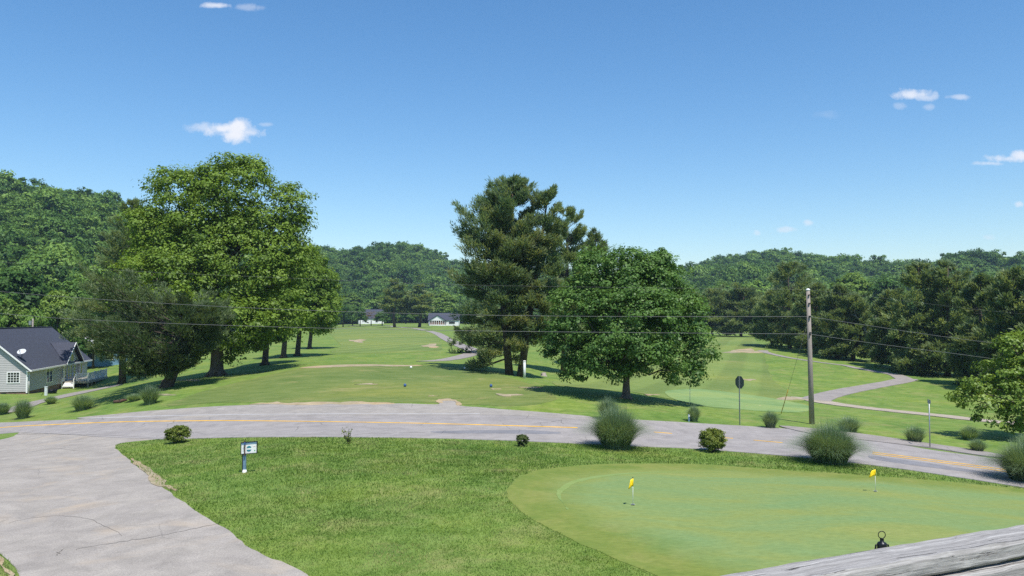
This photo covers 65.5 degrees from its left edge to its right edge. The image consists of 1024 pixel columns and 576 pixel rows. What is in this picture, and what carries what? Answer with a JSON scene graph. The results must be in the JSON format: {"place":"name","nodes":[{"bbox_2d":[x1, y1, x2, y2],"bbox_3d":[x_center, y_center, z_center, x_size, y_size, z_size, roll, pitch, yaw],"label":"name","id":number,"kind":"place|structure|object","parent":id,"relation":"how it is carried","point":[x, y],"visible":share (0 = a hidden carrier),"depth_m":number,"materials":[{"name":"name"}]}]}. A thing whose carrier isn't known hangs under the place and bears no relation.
{"place":"outdoors","nodes":[
{"label":"outdoors","id":0,"kind":"place"},
{"bbox_2d":[0,433,307,575],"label":"driveway","id":1,"kind":"structure","parent":0,"point":[110,487],"depth_m":21.34,"materials":[{"name":"concrete"}]},
{"bbox_2d":[416,331,480,361],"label":"cart path","id":2,"kind":"structure","parent":0,"point":[463,346],"depth_m":114.00,"materials":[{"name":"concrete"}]},
{"bbox_2d":[0,169,1023,341],"bbox_3d":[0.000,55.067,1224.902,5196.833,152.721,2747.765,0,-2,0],"label":"hills","id":3,"kind":"structure","parent":0,"point":[409,321],"depth_m":500.32,"materials":[{"name":"green plant"}]},
{"bbox_2d":[341,292,363,322],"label":"broadleaf tree","id":4,"kind":"object","parent":3,"relation":"on","point":[350,298],"visible":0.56,"depth_m":466.56,"materials":[{"name":"green plant"}]},
{"bbox_2d":[0,323,1023,575],"bbox_3d":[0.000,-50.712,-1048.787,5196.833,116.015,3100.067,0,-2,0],"label":"ground","id":5,"kind":"structure","parent":0,"point":[916,395],"depth_m":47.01,"materials":[{"name":"green plant"}]},
{"bbox_2d":[0,292,8,327],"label":"broadleaf tree","id":6,"kind":"object","parent":5,"relation":"on","point":[2,322],"visible":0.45,"depth_m":121.12,"materials":[{"name":"green plant"}]},
{"bbox_2d":[0,402,11,414],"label":"ornamental plant","id":7,"kind":"object","parent":5,"relation":"on","point":[4,408],"visible":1,"depth_m":64.36,"materials":[{"name":"green plant"}]},
{"bbox_2d":[0,298,30,326],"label":"broadleaf tree","id":8,"kind":"object","parent":5,"relation":"on","point":[11,306],"visible":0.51,"depth_m":126.82,"materials":[{"name":"green plant"}]},
{"bbox_2d":[8,399,36,418],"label":"ornamental plant","id":9,"kind":"object","parent":5,"relation":"on","point":[23,410],"visible":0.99,"depth_m":60.32,"materials":[{"name":"green plant"}]},
{"bbox_2d":[0,267,54,326],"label":"broadleaf tree","id":10,"kind":"object","parent":5,"relation":"on","point":[11,281],"visible":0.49,"depth_m":148.93,"materials":[{"name":"green plant"}]},
{"bbox_2d":[19,307,47,326],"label":"broadleaf tree","id":11,"kind":"object","parent":5,"relation":"on","point":[38,321],"visible":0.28,"depth_m":117.57,"materials":[{"name":"green plant"}]},
{"bbox_2d":[18,280,65,323],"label":"broadleaf tree","id":12,"kind":"object","parent":5,"relation":"on","point":[53,284],"visible":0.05,"depth_m":164.96,"materials":[{"name":"green plant"}]},
{"bbox_2d":[0,326,91,393],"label":"house","id":13,"kind":"structure","parent":5,"relation":"on","point":[50,358],"depth_m":92.02,"materials":[{"name":"grey wood"}]},
{"bbox_2d":[7,372,19,382],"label":"window","id":14,"kind":"structure","parent":13,"relation":"in","point":[12,377],"depth_m":85.35,"materials":[{"name":"white glass"}]},
{"bbox_2d":[46,368,52,382],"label":"window","id":15,"kind":"structure","parent":13,"relation":"in","point":[49,372],"depth_m":92.42,"materials":[{"name":"grey glass"}]},
{"bbox_2d":[36,290,82,341],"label":"broadleaf tree","id":16,"kind":"object","parent":5,"relation":"on","point":[52,304],"visible":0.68,"depth_m":138.70,"materials":[{"name":"green plant"}]},
{"bbox_2d":[8,385,119,412],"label":"house walk","id":17,"kind":"structure","parent":5,"relation":"on","point":[36,402],"depth_m":80.32,"materials":[{"name":"concrete"}]},
{"bbox_2d":[53,277,99,339],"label":"broadleaf tree","id":18,"kind":"object","parent":5,"relation":"on","point":[77,292],"visible":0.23,"depth_m":143.19,"materials":[{"name":"green plant"}]},
{"bbox_2d":[65,393,99,410],"bbox_3d":[-32.854,8.641,60.787,3.391,1.415,3.407,0,-2,0],"label":"ornamental plant","id":19,"kind":"object","parent":5,"relation":"on","point":[81,403],"visible":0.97,"depth_m":60.44,"materials":[{"name":"green plant"}]},
{"bbox_2d":[61,368,107,388],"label":"deck","id":20,"kind":"structure","parent":5,"relation":"on","point":[98,376],"depth_m":98.83,"materials":[{"name":"white wood"}]},
{"bbox_2d":[73,323,105,368],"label":"broadleaf tree","id":21,"kind":"object","parent":5,"relation":"on","point":[81,345],"visible":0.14,"depth_m":116.70,"materials":[{"name":"green plant"}]},
{"bbox_2d":[71,265,118,318],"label":"broadleaf tree","id":22,"kind":"object","parent":5,"relation":"on","point":[98,271],"visible":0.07,"depth_m":168.14,"materials":[{"name":"green plant"}]},
{"bbox_2d":[84,341,127,366],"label":"shed","id":23,"kind":"structure","parent":5,"relation":"on","point":[97,362],"depth_m":119.46,"materials":[{"name":"blue paint"}]},
{"bbox_2d":[58,196,170,384],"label":"pine tree","id":24,"kind":"object","parent":5,"relation":"on","point":[116,247],"visible":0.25,"depth_m":96.45,"materials":[{"name":"green plant"}]},
{"bbox_2d":[136,383,166,404],"bbox_3d":[-26.209,7.654,57.733,2.682,1.564,2.739,0,-2,0],"label":"ornamental plant","id":25,"kind":"object","parent":5,"relation":"on","point":[149,396],"visible":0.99,"depth_m":57.35,"materials":[{"name":"green plant"}]},
{"bbox_2d":[69,261,236,388],"bbox_3d":[-29.335,3.250,65.480,12.253,10.787,14.255,0,-2,0],"label":"pine tree","id":26,"kind":"object","parent":5,"relation":"on","point":[189,348],"visible":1,"depth_m":63.64,"materials":[{"name":"green plant"}]},
{"bbox_2d":[131,458,177,490],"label":"drive verge soil","id":27,"kind":"structure","parent":5,"relation":"on","point":[151,479],"depth_m":28.25,"materials":[{"name":"beige soil"}]},
{"bbox_2d":[163,425,191,442],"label":"shrub","id":28,"kind":"object","parent":5,"relation":"on","point":[175,433],"visible":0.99,"depth_m":39.50,"materials":[{"name":"green plant"}]},
{"bbox_2d":[86,151,320,376],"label":"broadleaf tree","id":29,"kind":"object","parent":5,"relation":"on","point":[241,232],"visible":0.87,"depth_m":77.85,"materials":[{"name":"green plant"}]},
{"bbox_2d":[240,441,257,472],"bbox_3d":[-9.179,5.990,27.823,0.604,1.325,0.215,0,-2,6],"label":"hole sign","id":30,"kind":"object","parent":5,"relation":"on","point":[250,447],"visible":0.94,"depth_m":27.80,"materials":[{"name":"white paint"}]},
{"bbox_2d":[236,264,311,365],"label":"broadleaf tree","id":31,"kind":"object","parent":5,"relation":"on","point":[265,354],"visible":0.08,"depth_m":91.44,"materials":[{"name":"green plant"}]},
{"bbox_2d":[279,254,331,357],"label":"broadleaf tree","id":32,"kind":"object","parent":5,"relation":"on","point":[314,280],"visible":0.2,"depth_m":106.38,"materials":[{"name":"green plant"}]},
{"bbox_2d":[293,244,345,355],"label":"broadleaf tree","id":33,"kind":"object","parent":5,"relation":"on","point":[324,322],"visible":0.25,"depth_m":111.65,"materials":[{"name":"green plant"}]},
{"bbox_2d":[249,401,394,404],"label":"soil verge","id":34,"kind":"structure","parent":5,"relation":"on","point":[341,403],"depth_m":52.60,"materials":[{"name":"beige soil"}]},
{"bbox_2d":[306,265,345,348],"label":"broadleaf tree","id":35,"kind":"object","parent":5,"relation":"on","point":[339,300],"visible":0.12,"depth_m":139.52,"materials":[{"name":"green plant"}]},
{"bbox_2d":[76,401,592,419],"bbox_3d":[-12.974,8.269,51.384,36.827,1.698,7.412,0,-2,10],"label":"paved shoulder","id":36,"kind":"object","parent":5,"relation":"on","point":[265,410],"visible":0.91,"depth_m":50.17},
{"bbox_2d":[337,307,353,326],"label":"broadleaf tree","id":37,"kind":"object","parent":5,"relation":"on","point":[346,316],"visible":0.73,"depth_m":383.50,"materials":[{"name":"green plant"}]},
{"bbox_2d":[353,306,367,325],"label":"broadleaf tree","id":38,"kind":"object","parent":5,"relation":"on","point":[360,314],"visible":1,"depth_m":385.67,"materials":[{"name":"green plant"}]},
{"bbox_2d":[167,365,555,405],"bbox_3d":[-8.863,7.744,64.045,28.281,1.899,23.205,-1,-2,13],"label":"tee box","id":39,"kind":"object","parent":5,"relation":"on","point":[462,385],"visible":0.94,"depth_m":59.53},
{"bbox_2d":[302,364,422,367],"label":"bare strip","id":40,"kind":"object","parent":39,"relation":"on","point":[329,366],"visible":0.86,"depth_m":73.64,"materials":[{"name":"soil"}]},
{"bbox_2d":[358,309,383,323],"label":"house","id":41,"kind":"structure","parent":5,"relation":"on","point":[370,319],"depth_m":451.29,"materials":[{"name":"white paint"}]},
{"bbox_2d":[373,311,391,325],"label":"broadleaf tree","id":42,"kind":"object","parent":5,"relation":"on","point":[381,316],"visible":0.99,"depth_m":382.60,"materials":[{"name":"green plant"}]},
{"bbox_2d":[370,295,397,322],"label":"broadleaf tree","id":43,"kind":"object","parent":5,"relation":"on","point":[378,300],"visible":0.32,"depth_m":477.12,"materials":[{"name":"green plant"}]},
{"bbox_2d":[329,327,441,352],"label":"fairway","id":44,"kind":"structure","parent":5,"relation":"on","point":[400,340],"depth_m":179.06,"materials":[{"name":"green plant"}]},
{"bbox_2d":[379,277,411,326],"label":"pine tree","id":45,"kind":"object","parent":5,"relation":"on","point":[390,297],"visible":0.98,"depth_m":328.34,"materials":[{"name":"green plant"}]},
{"bbox_2d":[395,308,417,323],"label":"broadleaf tree","id":46,"kind":"object","parent":5,"relation":"on","point":[400,315],"visible":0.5,"depth_m":435.81,"materials":[{"name":"green plant"}]},
{"bbox_2d":[403,283,435,326],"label":"pine tree","id":47,"kind":"object","parent":5,"relation":"on","point":[418,306],"visible":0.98,"depth_m":327.69,"materials":[{"name":"green plant"}]},
{"bbox_2d":[427,292,458,312],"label":"broadleaf tree","id":48,"kind":"object","parent":5,"relation":"on","point":[440,305],"visible":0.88,"depth_m":434.00,"materials":[{"name":"green plant"}]},
{"bbox_2d":[428,313,459,325],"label":"house","id":49,"kind":"structure","parent":5,"relation":"on","point":[437,319],"depth_m":397.09,"materials":[{"name":"white paint"}]},
{"bbox_2d":[447,296,503,353],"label":"pine tree","id":50,"kind":"object","parent":5,"relation":"on","point":[454,341],"visible":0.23,"depth_m":115.37,"materials":[{"name":"green plant"}]},
{"bbox_2d":[444,173,571,376],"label":"pine tree","id":51,"kind":"object","parent":5,"relation":"on","point":[506,239],"visible":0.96,"depth_m":69.72,"materials":[{"name":"green plant"}]},
{"bbox_2d":[516,434,529,446],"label":"shrub","id":52,"kind":"object","parent":5,"relation":"on","point":[523,439],"visible":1,"depth_m":35.63,"materials":[{"name":"green plant"}]},
{"bbox_2d":[542,203,592,372],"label":"pine tree","id":53,"kind":"object","parent":5,"relation":"on","point":[577,234],"visible":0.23,"depth_m":85.72,"materials":[{"name":"green plant"}]},
{"bbox_2d":[576,227,612,363],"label":"pine tree","id":54,"kind":"object","parent":5,"relation":"on","point":[592,236],"visible":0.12,"depth_m":97.73,"materials":[{"name":"green plant"}]},
{"bbox_2d":[592,396,623,415],"bbox_3d":[5.493,6.809,45.460,2.377,1.505,2.253,0,-2,0],"label":"ornamental plant","id":55,"kind":"object","parent":5,"relation":"on","point":[606,404],"visible":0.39,"depth_m":45.18,"materials":[{"name":"green plant"}]},
{"bbox_2d":[576,402,661,449],"bbox_3d":[4.771,6.215,36.425,4.712,2.255,4.669,0,-2,0],"label":"ornamental plant","id":56,"kind":"object","parent":5,"relation":"on","point":[615,429],"visible":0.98,"depth_m":35.86,"materials":[{"name":"green plant"}]},
{"bbox_2d":[531,241,722,399],"bbox_3d":[8.398,2.316,55.768,11.733,11.359,10.982,2,-3,-44],"label":"broadleaf tree","id":57,"kind":"object","parent":5,"relation":"on","point":[655,295],"visible":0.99,"depth_m":54.43,"materials":[{"name":"green plant"}]},
{"bbox_2d":[552,337,803,401],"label":"fairway","id":58,"kind":"structure","parent":5,"relation":"on","point":[728,369],"depth_m":89.78,"materials":[{"name":"green plant"}]},
{"bbox_2d":[721,348,762,352],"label":"bare patch","id":59,"kind":"object","parent":58,"relation":"on","point":[749,350],"visible":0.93,"depth_m":139.81,"materials":[{"name":"beige sand"}]},
{"bbox_2d":[683,403,703,421],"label":"ornamental plant","id":60,"kind":"object","parent":5,"relation":"on","point":[692,413],"visible":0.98,"depth_m":47.37,"materials":[{"name":"green plant"}]},
{"bbox_2d":[698,427,727,452],"bbox_3d":[9.330,7.112,37.124,1.344,1.224,1.371,2,-3,-39],"label":"shrub","id":61,"kind":"object","parent":5,"relation":"on","point":[713,439],"visible":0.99,"depth_m":36.86,"materials":[{"name":"green plant"}]},
{"bbox_2d":[689,283,739,336],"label":"pine tree","id":62,"kind":"object","parent":5,"relation":"on","point":[712,295],"visible":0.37,"depth_m":226.39,"materials":[{"name":"green plant"}]},
{"bbox_2d":[665,389,808,412],"bbox_3d":[18.360,9.287,66.713,12.110,1.247,19.856,0,-2,0],"label":"golf green","id":63,"kind":"object","parent":5,"relation":"on","point":[713,398],"visible":0.84,"depth_m":64.00,"materials":[{"name":"green plant"}]},
{"bbox_2d":[712,281,762,336],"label":"pine tree","id":64,"kind":"object","parent":5,"relation":"on","point":[747,295],"visible":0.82,"depth_m":222.59,"materials":[{"name":"green plant"}]},
{"bbox_2d":[735,376,743,424],"bbox_3d":[13.587,6.914,47.506,0.044,3.311,0.739,1,-2,-26],"label":"stop sign","id":65,"kind":"object","parent":5,"relation":"on","point":[739,382],"visible":0.92,"depth_m":47.49,"materials":[{"name":"grey metal"}]},
{"bbox_2d":[736,280,773,315],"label":"broadleaf tree","id":66,"kind":"object","parent":5,"relation":"on","point":[758,284],"visible":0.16,"depth_m":299.15,"materials":[{"name":"green plant"}]},
{"bbox_2d":[507,463,1023,575],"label":"putting green","id":67,"kind":"object","parent":5,"relation":"on","point":[688,520],"visible":0.85,"depth_m":22.30,"materials":[{"name":"green plant"}]},
{"bbox_2d":[556,472,720,509],"bbox_3d":[3.755,6.660,26.973,2.546,0.774,10.990,-2,-3,36],"label":"green edge ring","id":68,"kind":"object","parent":67,"relation":"on","point":[564,487],"visible":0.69,"depth_m":26.71,"materials":[{"name":"green plant"}]},
{"bbox_2d":[747,288,793,343],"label":"pine tree","id":69,"kind":"object","parent":5,"relation":"on","point":[758,328],"visible":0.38,"depth_m":158.56,"materials":[{"name":"green plant"}]},
{"bbox_2d":[760,410,781,427],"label":"ornamental plant","id":70,"kind":"object","parent":5,"relation":"on","point":[771,420],"visible":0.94,"depth_m":46.46,"materials":[{"name":"green plant"}]},
{"bbox_2d":[753,259,823,348],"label":"pine tree","id":71,"kind":"object","parent":5,"relation":"on","point":[785,296],"visible":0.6,"depth_m":151.25,"materials":[{"name":"green plant"}]},
{"bbox_2d":[785,281,835,351],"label":"pine tree","id":72,"kind":"object","parent":5,"relation":"on","point":[798,331],"visible":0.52,"depth_m":140.69,"materials":[{"name":"green plant"}]},
{"bbox_2d":[806,288,814,423],"bbox_3d":[18.678,4.454,49.776,0.415,8.864,0.382,1,-3,-27],"label":"utility pole","id":73,"kind":"object","parent":5,"relation":"on","point":[810,376],"visible":0.98,"depth_m":49.69,"materials":[{"name":"brown wood"}]},
{"bbox_2d":[0,313,765,333],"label":"overhead cable","id":74,"kind":"object","parent":73,"relation":"attached to","point":[398,329],"visible":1,"depth_m":52.23,"materials":[{"name":"black metal"}]},
{"bbox_2d":[0,291,808,316],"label":"overhead cable","id":75,"kind":"object","parent":73,"relation":"attached to","point":[508,315],"visible":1,"depth_m":51.03,"materials":[{"name":"black metal"}]},
{"bbox_2d":[6,262,805,289],"bbox_3d":[-15.006,-1.267,53.597,67.298,3.013,0.935,0,-2,7],"label":"overhead cable","id":76,"kind":"object","parent":73,"relation":"attached to","point":[416,283],"visible":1,"depth_m":52.25,"materials":[{"name":"black metal"}]},
{"bbox_2d":[775,415,880,465],"bbox_3d":[13.748,6.558,34.523,4.958,2.113,5.016,0,-2,0],"label":"ornamental plant","id":77,"kind":"object","parent":5,"relation":"on","point":[830,445],"visible":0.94,"depth_m":34.00,"materials":[{"name":"green plant"}]},
{"bbox_2d":[811,282,864,358],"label":"pine tree","id":78,"kind":"object","parent":5,"relation":"on","point":[832,312],"visible":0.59,"depth_m":130.46,"materials":[{"name":"green plant"}]},
{"bbox_2d":[829,414,867,432],"bbox_3d":[19.440,7.793,45.849,2.862,1.070,2.964,0,-2,0],"label":"ornamental plant","id":79,"kind":"object","parent":5,"relation":"on","point":[852,423],"visible":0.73,"depth_m":45.63,"materials":[{"name":"green plant"}]},
{"bbox_2d":[825,272,874,308],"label":"broadleaf tree","id":80,"kind":"object","parent":5,"relation":"on","point":[857,283],"visible":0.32,"depth_m":256.66,"materials":[{"name":"green plant"}]},
{"bbox_2d":[825,291,878,360],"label":"pine tree","id":81,"kind":"object","parent":5,"relation":"on","point":[860,307],"visible":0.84,"depth_m":127.56,"materials":[{"name":"green plant"}]},
{"bbox_2d":[866,278,908,335],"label":"broadleaf tree","id":82,"kind":"object","parent":5,"relation":"on","point":[883,285],"visible":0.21,"depth_m":248.53,"materials":[{"name":"green plant"}]},
{"bbox_2d":[862,287,915,365],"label":"pine tree","id":83,"kind":"object","parent":5,"relation":"on","point":[878,352],"visible":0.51,"depth_m":118.41,"materials":[{"name":"green plant"}]},
{"bbox_2d":[897,425,932,441],"bbox_3d":[21.781,7.850,42.995,2.310,1.001,2.254,0,-2,0],"label":"ornamental plant","id":84,"kind":"object","parent":5,"relation":"on","point":[914,434],"visible":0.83,"depth_m":42.84,"materials":[{"name":"green plant"}]},
{"bbox_2d":[879,260,958,375],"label":"pine tree","id":85,"kind":"object","parent":5,"relation":"on","point":[899,359],"visible":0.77,"depth_m":109.12,"materials":[{"name":"green plant"}]},
{"bbox_2d":[906,258,981,376],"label":"pine tree","id":86,"kind":"object","parent":5,"relation":"on","point":[948,284],"visible":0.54,"depth_m":107.34,"materials":[{"name":"green plant"}]},
{"bbox_2d":[952,424,983,439],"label":"ornamental plant","id":87,"kind":"object","parent":5,"relation":"on","point":[969,433],"visible":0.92,"depth_m":45.80,"materials":[{"name":"green plant"}]},
{"bbox_2d":[943,271,1008,385],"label":"pine tree","id":88,"kind":"object","parent":5,"relation":"on","point":[968,302],"visible":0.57,"depth_m":94.81,"materials":[{"name":"green plant"}]},
{"bbox_2d":[965,437,991,450],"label":"ornamental plant","id":89,"kind":"object","parent":5,"relation":"on","point":[975,445],"visible":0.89,"depth_m":41.16,"materials":[{"name":"green plant"}]},
{"bbox_2d":[944,328,1023,434],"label":"dogwood tree","id":90,"kind":"object","parent":5,"relation":"on","point":[975,388],"visible":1,"depth_m":46.48,"materials":[{"name":"green plant"}]},
{"bbox_2d":[966,262,1023,388],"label":"pine tree","id":91,"kind":"object","parent":5,"relation":"on","point":[1003,292],"visible":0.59,"depth_m":86.93,"materials":[{"name":"green plant"}]},
{"bbox_2d":[968,435,1023,481],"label":"ornamental plant","id":92,"kind":"object","parent":5,"relation":"on","point":[1012,460],"visible":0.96,"depth_m":33.13,"materials":[{"name":"green plant"}]},
{"bbox_2d":[1000,274,1023,375],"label":"pine tree","id":93,"kind":"object","parent":5,"relation":"on","point":[1011,327],"visible":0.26,"depth_m":86.30,"materials":[{"name":"green plant"}]},
{"bbox_2d":[0,415,1023,487],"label":"road","id":94,"kind":"structure","parent":0,"point":[684,435],"depth_m":42.19,"materials":[{"name":"grey asphalt"}]},
{"bbox_2d":[89,413,479,418],"bbox_3d":[-15.783,8.255,50.197,28.270,1.347,2.140,-1,-2,16],"label":"white line","id":95,"kind":"object","parent":94,"relation":"on","point":[327,413],"visible":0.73,"depth_m":47.95,"materials":[{"name":"paint"}]},
{"bbox_2d":[0,420,577,427],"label":"yellow line","id":96,"kind":"object","parent":94,"relation":"on","point":[292,421],"visible":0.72,"depth_m":45.37,"materials":[{"name":"paint"}]},
{"bbox_2d":[431,430,559,433],"bbox_3d":[-0.830,7.365,40.459,6.650,0.142,1.210,0,-2,3],"label":"asphalt patch","id":97,"kind":"object","parent":94,"relation":"on","point":[509,431],"visible":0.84,"depth_m":40.50,"materials":[{"name":"grey asphalt"}]},
{"bbox_2d":[868,456,988,473],"bbox_3d":[18.546,7.973,35.642,4.819,0.426,1.286,-1,-3,28],"label":"asphalt patch","id":98,"kind":"object","parent":94,"relation":"on","point":[909,462],"visible":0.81,"depth_m":35.69,"materials":[{"name":"grey asphalt"}]},
{"bbox_2d":[873,453,1004,471],"bbox_3d":[21.175,7.968,34.277,2.092,0.485,10.610,2,-3,-38],"label":"yellow line","id":99,"kind":"object","parent":94,"relation":"on","point":[940,462],"visible":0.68,"depth_m":36.51,"materials":[{"name":"paint"}]},
{"bbox_2d":[0,0,1023,270],"label":"sky","id":100,"kind":"structure","parent":0,"point":[697,130],"materials":[{"name":"blue"}]},
{"bbox_2d":[758,350,842,364],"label":"cart path","id":101,"kind":"structure","parent":0,"point":[766,352],"depth_m":129.29,"materials":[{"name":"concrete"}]},
{"bbox_2d":[802,378,917,400],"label":"cart path","id":102,"kind":"structure","parent":0,"point":[830,395],"depth_m":87.48,"materials":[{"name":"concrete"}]},
{"bbox_2d":[841,365,911,378],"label":"cart path","id":103,"kind":"structure","parent":0,"point":[896,376],"depth_m":109.76,"materials":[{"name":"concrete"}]},
{"bbox_2d":[779,425,998,457],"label":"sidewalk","id":104,"kind":"structure","parent":0,"point":[868,437],"depth_m":42.01,"materials":[{"name":"concrete"}]},
{"bbox_2d":[790,396,1014,424],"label":"cart path","id":105,"kind":"structure","parent":0,"point":[892,410],"depth_m":64.77,"materials":[{"name":"concrete"}]},
{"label":"deck floor","id":106,"kind":"structure","parent":0,"visible":0},
{"bbox_2d":[722,525,1023,575],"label":"deck railing","id":107,"kind":"object","parent":106,"relation":"on","point":[997,552],"visible":1,"depth_m":1.45,"materials":[{"name":"grey wood"}]},
{"bbox_2d":[875,531,888,548],"bbox_3d":[0.988,0.744,2.123,0.072,0.190,0.072,0,-2,0],"label":"lantern","id":108,"kind":"object","parent":107,"relation":"attached to","point":[881,543],"visible":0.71,"depth_m":2.12,"materials":[{"name":"metal"}]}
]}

